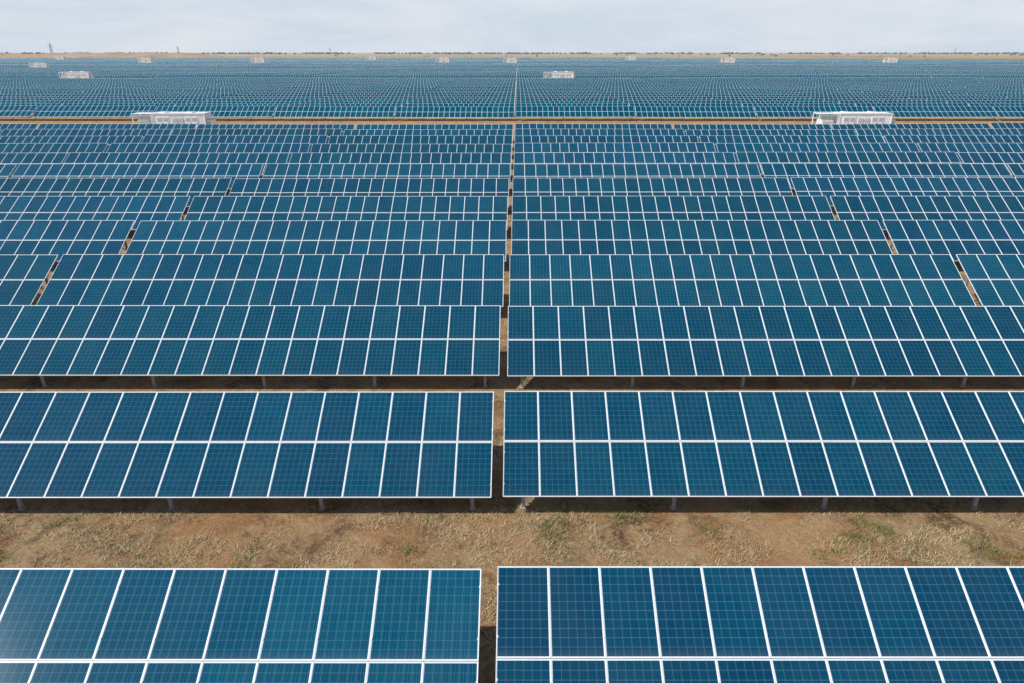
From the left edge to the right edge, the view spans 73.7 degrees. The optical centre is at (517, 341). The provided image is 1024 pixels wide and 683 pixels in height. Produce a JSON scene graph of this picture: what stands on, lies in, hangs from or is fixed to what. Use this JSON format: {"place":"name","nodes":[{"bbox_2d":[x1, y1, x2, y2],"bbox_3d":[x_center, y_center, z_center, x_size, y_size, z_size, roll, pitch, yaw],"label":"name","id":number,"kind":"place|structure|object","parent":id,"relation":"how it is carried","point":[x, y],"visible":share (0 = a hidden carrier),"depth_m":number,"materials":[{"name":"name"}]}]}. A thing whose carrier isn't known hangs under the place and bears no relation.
{"place":"outdoors","nodes":[
{"label":"outdoors","id":0,"kind":"place"},
{"bbox_2d":[0,122,992,130],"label":"dirt road","id":1,"kind":"structure","parent":0,"point":[990,125],"depth_m":121.52,"materials":[{"name":"brown soil"}]},
{"bbox_2d":[0,53,1023,682],"bbox_3d":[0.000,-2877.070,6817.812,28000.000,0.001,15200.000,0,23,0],"label":"ground","id":2,"kind":"structure","parent":0,"point":[786,525],"depth_m":18.64,"materials":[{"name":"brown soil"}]},
{"bbox_2d":[0,164,16,177],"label":"solar panel table","id":3,"kind":"object","parent":2,"relation":"on","point":[6,170],"visible":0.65,"depth_m":61.28,"materials":[{"name":"blue glass"}]},
{"bbox_2d":[0,124,37,133],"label":"solar panel table","id":4,"kind":"object","parent":2,"relation":"on","point":[17,126],"visible":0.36,"depth_m":95.83,"materials":[{"name":"blue glass"}]},
{"bbox_2d":[0,255,57,304],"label":"solar panel table","id":5,"kind":"object","parent":2,"relation":"on","point":[23,278],"visible":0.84,"depth_m":33.27,"materials":[{"name":"blue glass"}]},
{"bbox_2d":[0,153,66,174],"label":"solar panel table","id":6,"kind":"object","parent":2,"relation":"on","point":[18,159],"visible":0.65,"depth_m":68.14,"materials":[{"name":"blue glass"}]},
{"bbox_2d":[0,53,69,55],"bbox_3d":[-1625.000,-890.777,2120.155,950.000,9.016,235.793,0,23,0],"label":"earth mound","id":7,"kind":"object","parent":2,"relation":"on","point":[44,54],"visible":0.42,"depth_m":2057.74,"materials":[{"name":"beige soil"}]},
{"bbox_2d":[28,63,49,66],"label":"inverter station","id":8,"kind":"object","parent":2,"relation":"on","point":[39,65],"visible":0.54,"depth_m":469.00,"materials":[{"name":"white paint"}]},
{"bbox_2d":[0,143,107,162],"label":"solar panel table","id":9,"kind":"object","parent":2,"relation":"on","point":[67,148],"visible":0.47,"depth_m":75.05,"materials":[{"name":"blue glass"}]},
{"bbox_2d":[54,56,65,59],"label":"inverter station","id":10,"kind":"object","parent":2,"relation":"on","point":[59,57],"visible":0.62,"depth_m":934.40,"materials":[{"name":"white paint"}]},
{"bbox_2d":[0,220,134,261],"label":"solar panel table","id":11,"kind":"object","parent":2,"relation":"on","point":[59,238],"visible":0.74,"depth_m":40.19,"materials":[{"name":"blue glass"}]},
{"bbox_2d":[0,136,142,152],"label":"solar panel table","id":12,"kind":"object","parent":2,"relation":"on","point":[109,140],"visible":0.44,"depth_m":82.04,"materials":[{"name":"blue glass"}]},
{"bbox_2d":[58,71,93,77],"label":"inverter station","id":13,"kind":"object","parent":2,"relation":"on","point":[73,74],"visible":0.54,"depth_m":276.71,"materials":[{"name":"white paint"}]},
{"bbox_2d":[0,129,171,142],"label":"solar panel table","id":14,"kind":"object","parent":2,"relation":"on","point":[74,132],"visible":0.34,"depth_m":88.93,"materials":[{"name":"blue glass"}]},
{"bbox_2d":[0,196,189,229],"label":"solar panel table","id":15,"kind":"object","parent":2,"relation":"on","point":[137,209],"visible":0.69,"depth_m":47.18,"materials":[{"name":"blue glass"}]},
{"bbox_2d":[0,178,231,206],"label":"solar panel table","id":16,"kind":"object","parent":2,"relation":"on","point":[191,187],"visible":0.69,"depth_m":54.16,"materials":[{"name":"blue glass"}]},
{"bbox_2d":[37,124,196,134],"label":"solar panel table","id":17,"kind":"object","parent":2,"relation":"on","point":[118,126],"visible":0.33,"depth_m":95.89,"materials":[{"name":"blue glass"}]},
{"bbox_2d":[34,52,225,57],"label":"earth mound","id":18,"kind":"object","parent":2,"relation":"on","point":[106,54],"visible":0.87,"depth_m":1564.17,"materials":[{"name":"beige soil"}]},
{"bbox_2d":[11,164,262,188],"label":"solar panel table","id":19,"kind":"object","parent":2,"relation":"on","point":[233,171],"visible":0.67,"depth_m":61.08,"materials":[{"name":"blue glass"}]},
{"bbox_2d":[131,111,215,128],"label":"inverter station","id":20,"kind":"object","parent":2,"relation":"on","point":[187,117],"visible":0.41,"depth_m":102.47,"materials":[{"name":"white paint"}]},
{"bbox_2d":[64,152,288,174],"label":"solar panel table","id":21,"kind":"object","parent":2,"relation":"on","point":[264,159],"visible":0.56,"depth_m":68.10,"materials":[{"name":"blue glass"}]},
{"bbox_2d":[106,143,309,162],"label":"solar panel table","id":22,"kind":"object","parent":2,"relation":"on","point":[290,148],"visible":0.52,"depth_m":75.01,"materials":[{"name":"blue glass"}]},
{"bbox_2d":[141,135,327,152],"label":"solar panel table","id":23,"kind":"object","parent":2,"relation":"on","point":[315,139],"visible":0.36,"depth_m":81.94,"materials":[{"name":"blue glass"}]},
{"bbox_2d":[0,568,481,682],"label":"solar panel table","id":24,"kind":"object","parent":2,"relation":"on","point":[196,625],"visible":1,"depth_m":12.74,"materials":[{"name":"blue glass"}]},
{"bbox_2d":[0,392,493,509],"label":"solar panel table","id":25,"kind":"object","parent":2,"relation":"on","point":[169,446],"visible":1,"depth_m":19.23,"materials":[{"name":"blue glass"}]},
{"bbox_2d":[0,305,500,387],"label":"solar panel table","id":26,"kind":"object","parent":2,"relation":"on","point":[153,341],"visible":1,"depth_m":26.19,"materials":[{"name":"blue glass"}]},
{"bbox_2d":[171,129,341,143],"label":"solar panel table","id":27,"kind":"object","parent":2,"relation":"on","point":[328,132],"visible":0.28,"depth_m":88.87,"materials":[{"name":"blue glass"}]},
{"bbox_2d":[36,254,503,306],"bbox_3d":[-11.694,-2.498,33.303,22.000,2.808,2.906,0,23,0],"label":"solar panel table","id":28,"kind":"object","parent":2,"relation":"on","point":[271,279],"visible":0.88,"depth_m":33.08,"materials":[{"name":"blue glass"}]},
{"bbox_2d":[197,124,354,134],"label":"solar panel table","id":29,"kind":"object","parent":2,"relation":"on","point":[343,127],"visible":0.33,"depth_m":95.92,"materials":[{"name":"blue glass"}]},
{"bbox_2d":[125,220,506,261],"bbox_3d":[-11.687,-5.431,40.269,22.000,2.808,2.906,0,23,0],"label":"solar panel table","id":30,"kind":"object","parent":2,"relation":"on","point":[342,237],"visible":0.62,"depth_m":40.20,"materials":[{"name":"blue glass"}]},
{"bbox_2d":[184,196,507,229],"bbox_3d":[-11.718,-8.355,47.117,22.000,2.808,2.906,0,23,0],"label":"solar panel table","id":31,"kind":"object","parent":2,"relation":"on","point":[233,208],"visible":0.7,"depth_m":47.15,"materials":[{"name":"blue glass"}]},
{"bbox_2d":[229,178,508,206],"bbox_3d":[-11.720,-11.247,54.032,22.000,2.808,2.906,0,23,0],"label":"solar panel table","id":32,"kind":"object","parent":2,"relation":"on","point":[368,187],"visible":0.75,"depth_m":54.17,"materials":[{"name":"blue glass"}]},
{"bbox_2d":[366,56,376,59],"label":"inverter station","id":33,"kind":"object","parent":2,"relation":"on","point":[372,58],"visible":0.69,"depth_m":934.40,"materials":[{"name":"white paint"}]},
{"bbox_2d":[262,164,509,188],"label":"solar panel table","id":34,"kind":"object","parent":2,"relation":"on","point":[387,171],"visible":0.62,"depth_m":61.11,"materials":[{"name":"blue glass"}]},
{"bbox_2d":[289,153,510,174],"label":"solar panel table","id":35,"kind":"object","parent":2,"relation":"on","point":[400,158],"visible":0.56,"depth_m":68.08,"materials":[{"name":"blue glass"}]},
{"bbox_2d":[310,144,511,154],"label":"solar panel table","id":36,"kind":"object","parent":2,"relation":"on","point":[406,148],"visible":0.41,"depth_m":75.05,"materials":[{"name":"blue glass"}]},
{"bbox_2d":[328,135,511,147],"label":"solar panel table","id":37,"kind":"object","parent":2,"relation":"on","point":[420,139],"visible":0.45,"depth_m":81.96,"materials":[{"name":"blue glass"}]},
{"bbox_2d":[343,129,512,145],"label":"solar panel table","id":38,"kind":"object","parent":2,"relation":"on","point":[371,132],"visible":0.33,"depth_m":88.98,"materials":[{"name":"blue glass"}]},
{"bbox_2d":[356,124,512,128],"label":"solar panel table","id":39,"kind":"object","parent":2,"relation":"on","point":[434,126],"visible":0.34,"depth_m":95.97,"materials":[{"name":"blue glass"}]},
{"bbox_2d":[0,497,1023,568],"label":"green weeds","id":40,"kind":"object","parent":2,"relation":"on","point":[620,516],"visible":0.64,"depth_m":17.93,"materials":[{"name":"green plant"}]},
{"bbox_2d":[2,52,1023,56],"bbox_3d":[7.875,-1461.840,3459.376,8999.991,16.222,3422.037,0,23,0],"label":"distant trees","id":41,"kind":"object","parent":2,"relation":"on","point":[900,53],"visible":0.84,"depth_m":4945.01,"materials":[{"name":"green plant"}]},
{"bbox_2d":[545,71,574,77],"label":"inverter station","id":42,"kind":"object","parent":2,"relation":"on","point":[556,74],"visible":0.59,"depth_m":276.61,"materials":[{"name":"white paint"}]},
{"bbox_2d":[515,124,671,128],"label":"solar panel table","id":43,"kind":"object","parent":2,"relation":"on","point":[593,126],"visible":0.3,"depth_m":95.86,"materials":[{"name":"blue glass"}]},
{"bbox_2d":[515,129,684,135],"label":"solar panel table","id":44,"kind":"object","parent":2,"relation":"on","point":[599,132],"visible":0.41,"depth_m":88.90,"materials":[{"name":"blue glass"}]},
{"bbox_2d":[515,136,698,149],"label":"solar panel table","id":45,"kind":"object","parent":2,"relation":"on","point":[606,139],"visible":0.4,"depth_m":81.99,"materials":[{"name":"blue glass"}]},
{"bbox_2d":[514,143,715,152],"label":"solar panel table","id":46,"kind":"object","parent":2,"relation":"on","point":[605,147],"visible":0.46,"depth_m":75.01,"materials":[{"name":"blue glass"}]},
{"bbox_2d":[514,152,735,163],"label":"solar panel table","id":47,"kind":"object","parent":2,"relation":"on","point":[635,158],"visible":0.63,"depth_m":68.08,"materials":[{"name":"blue glass"}]},
{"bbox_2d":[626,56,635,59],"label":"inverter station","id":48,"kind":"object","parent":2,"relation":"on","point":[630,57],"visible":0.7,"depth_m":934.39,"materials":[{"name":"white paint"}]},
{"bbox_2d":[513,164,760,177],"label":"solar panel table","id":49,"kind":"object","parent":2,"relation":"on","point":[636,170],"visible":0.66,"depth_m":61.12,"materials":[{"name":"blue glass"}]},
{"bbox_2d":[513,178,792,204],"bbox_3d":[10.580,-11.289,54.018,22.000,2.808,2.906,0,23,0],"label":"solar panel table","id":50,"kind":"object","parent":2,"relation":"on","point":[651,186],"visible":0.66,"depth_m":54.12,"materials":[{"name":"blue glass"}]},
{"bbox_2d":[512,196,834,219],"bbox_3d":[10.592,-8.369,47.126,22.000,2.808,2.906,0,23,0],"label":"solar panel table","id":51,"kind":"object","parent":2,"relation":"on","point":[676,208],"visible":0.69,"depth_m":47.15,"materials":[{"name":"blue glass"}]},
{"bbox_2d":[511,220,892,254],"bbox_3d":[10.616,-5.456,40.255,22.000,2.808,2.906,0,23,0],"label":"solar panel table","id":52,"kind":"object","parent":2,"relation":"on","point":[575,237],"visible":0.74,"depth_m":40.16,"materials":[{"name":"blue glass"}]},
{"bbox_2d":[509,254,975,305],"bbox_3d":[10.583,-2.501,33.347,22.000,2.808,2.906,0,23,0],"label":"solar panel table","id":53,"kind":"object","parent":2,"relation":"on","point":[759,280],"visible":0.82,"depth_m":33.10,"materials":[{"name":"blue glass"}]},
{"bbox_2d":[673,124,830,135],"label":"solar panel table","id":54,"kind":"object","parent":2,"relation":"on","point":[684,127],"visible":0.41,"depth_m":95.96,"materials":[{"name":"blue glass"}]},
{"bbox_2d":[496,566,1023,682],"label":"solar panel table","id":55,"kind":"object","parent":2,"relation":"on","point":[779,624],"visible":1,"depth_m":12.76,"materials":[{"name":"blue glass"}]},
{"bbox_2d":[503,391,1023,509],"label":"solar panel table","id":56,"kind":"object","parent":2,"relation":"on","point":[674,445],"visible":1,"depth_m":19.25,"materials":[{"name":"blue glass"}]},
{"bbox_2d":[507,306,1023,387],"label":"solar panel table","id":57,"kind":"object","parent":2,"relation":"on","point":[853,342],"visible":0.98,"depth_m":26.17,"materials":[{"name":"blue glass"}]},
{"bbox_2d":[686,129,855,142],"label":"solar panel table","id":58,"kind":"object","parent":2,"relation":"on","point":[697,133],"visible":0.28,"depth_m":88.98,"materials":[{"name":"blue glass"}]},
{"bbox_2d":[699,135,884,151],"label":"solar panel table","id":59,"kind":"object","parent":2,"relation":"on","point":[714,139],"visible":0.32,"depth_m":81.99,"materials":[{"name":"blue glass"}]},
{"bbox_2d":[716,143,919,162],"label":"solar panel table","id":60,"kind":"object","parent":2,"relation":"on","point":[734,148],"visible":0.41,"depth_m":75.04,"materials":[{"name":"blue glass"}]},
{"bbox_2d":[736,152,961,173],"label":"solar panel table","id":61,"kind":"object","parent":2,"relation":"on","point":[757,158],"visible":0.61,"depth_m":68.11,"materials":[{"name":"blue glass"}]},
{"bbox_2d":[812,111,895,128],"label":"inverter station","id":62,"kind":"object","parent":2,"relation":"on","point":[867,117],"visible":0.52,"depth_m":102.46,"materials":[{"name":"white paint"}]},
{"bbox_2d":[760,163,1011,188],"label":"solar panel table","id":63,"kind":"object","parent":2,"relation":"on","point":[780,170],"visible":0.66,"depth_m":61.13,"materials":[{"name":"blue glass"}]},
{"bbox_2d":[790,177,1023,205],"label":"solar panel table","id":64,"kind":"object","parent":2,"relation":"on","point":[827,187],"visible":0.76,"depth_m":54.17,"materials":[{"name":"blue glass"}]},
{"bbox_2d":[831,123,990,134],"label":"solar panel table","id":65,"kind":"object","parent":2,"relation":"on","point":[916,126],"visible":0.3,"depth_m":95.89,"materials":[{"name":"blue glass"}]},
{"bbox_2d":[830,196,1023,229],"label":"solar panel table","id":66,"kind":"object","parent":2,"relation":"on","point":[880,209],"visible":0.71,"depth_m":47.18,"materials":[{"name":"blue glass"}]},
{"bbox_2d":[856,128,1023,142],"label":"solar panel table","id":67,"kind":"object","parent":2,"relation":"on","point":[989,131],"visible":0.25,"depth_m":88.92,"materials":[{"name":"blue glass"}]},
{"bbox_2d":[883,220,1023,261],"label":"solar panel table","id":68,"kind":"object","parent":2,"relation":"on","point":[952,238],"visible":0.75,"depth_m":40.17,"materials":[{"name":"blue glass"}]},
{"bbox_2d":[884,135,1023,151],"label":"solar panel table","id":69,"kind":"object","parent":2,"relation":"on","point":[915,139],"visible":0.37,"depth_m":81.92,"materials":[{"name":"blue glass"}]},
{"bbox_2d":[917,143,1023,162],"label":"solar panel table","id":70,"kind":"object","parent":2,"relation":"on","point":[956,148],"visible":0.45,"depth_m":75.06,"materials":[{"name":"blue glass"}]},
{"bbox_2d":[956,254,1023,305],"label":"solar panel table","id":71,"kind":"object","parent":2,"relation":"on","point":[996,279],"visible":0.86,"depth_m":33.24,"materials":[{"name":"blue glass"}]},
{"bbox_2d":[958,152,1023,174],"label":"solar panel table","id":72,"kind":"object","parent":2,"relation":"on","point":[1005,159],"visible":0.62,"depth_m":68.08,"materials":[{"name":"blue glass"}]},
{"bbox_2d":[990,122,1023,127],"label":"solar panel table","id":73,"kind":"object","parent":2,"relation":"on","point":[1010,125],"visible":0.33,"depth_m":95.81,"materials":[{"name":"blue glass"}]},
{"bbox_2d":[1007,164,1023,176],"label":"solar panel table","id":74,"kind":"object","parent":2,"relation":"on","point":[1017,170],"visible":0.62,"depth_m":61.23,"materials":[{"name":"blue glass"}]},
{"bbox_2d":[0,77,1023,120],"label":"solar panel field","id":75,"kind":"structure","parent":0,"point":[801,98],"depth_m":155.14,"materials":[{"name":"glass"}]},
{"bbox_2d":[0,66,1023,78],"bbox_3d":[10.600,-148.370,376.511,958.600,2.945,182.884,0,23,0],"label":"solar panel field","id":76,"kind":"structure","parent":0,"point":[517,72],"depth_m":342.85,"materials":[{"name":"glass"}]},
{"bbox_2d":[0,62,1023,67],"bbox_3d":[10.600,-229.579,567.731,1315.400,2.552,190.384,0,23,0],"label":"solar panel field","id":77,"kind":"structure","parent":0,"point":[515,65],"depth_m":558.18,"materials":[{"name":"glass"}]},
{"bbox_2d":[0,59,1023,62],"bbox_3d":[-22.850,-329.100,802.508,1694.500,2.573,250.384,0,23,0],"label":"solar panel field","id":78,"kind":"structure","parent":0,"point":[471,61],"depth_m":744.65,"materials":[{"name":"glass"}]},
{"bbox_2d":[0,57,1023,60],"bbox_3d":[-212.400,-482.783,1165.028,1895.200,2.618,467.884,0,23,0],"label":"solar panel field","id":79,"kind":"structure","parent":0,"point":[344,58],"depth_m":1076.17,"materials":[{"name":"glass"}]},
{"bbox_2d":[0,0,1023,52],"label":"sky","id":80,"kind":"structure","parent":0,"point":[93,26],"materials":[{"name":"white"}]},
{"label":"dirt road","id":81,"kind":"structure","parent":0,"visible":0},
{"bbox_2d":[137,58,153,62],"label":"inverter station","id":82,"kind":"object","parent":81,"relation":"on","point":[145,60],"visible":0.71,"depth_m":672.18,"materials":[{"name":"white paint"}]},
{"bbox_2d":[250,58,265,62],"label":"inverter station","id":83,"kind":"object","parent":81,"relation":"on","point":[258,60],"visible":0.66,"depth_m":672.17,"materials":[{"name":"white paint"}]},
{"bbox_2d":[435,58,449,61],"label":"inverter station","id":84,"kind":"object","parent":81,"relation":"on","point":[443,60],"visible":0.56,"depth_m":671.83,"materials":[{"name":"white paint"}]},
{"bbox_2d":[504,58,516,62],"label":"inverter station","id":85,"kind":"object","parent":81,"relation":"on","point":[511,60],"visible":0.64,"depth_m":671.92,"materials":[{"name":"white paint"}]},
{"bbox_2d":[720,58,735,62],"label":"inverter station","id":86,"kind":"object","parent":81,"relation":"on","point":[729,60],"visible":0.69,"depth_m":672.17,"materials":[{"name":"white paint"}]},
{"bbox_2d":[882,58,897,62],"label":"inverter station","id":87,"kind":"object","parent":81,"relation":"on","point":[892,60],"visible":0.65,"depth_m":672.17,"materials":[{"name":"white paint"}]}
]}

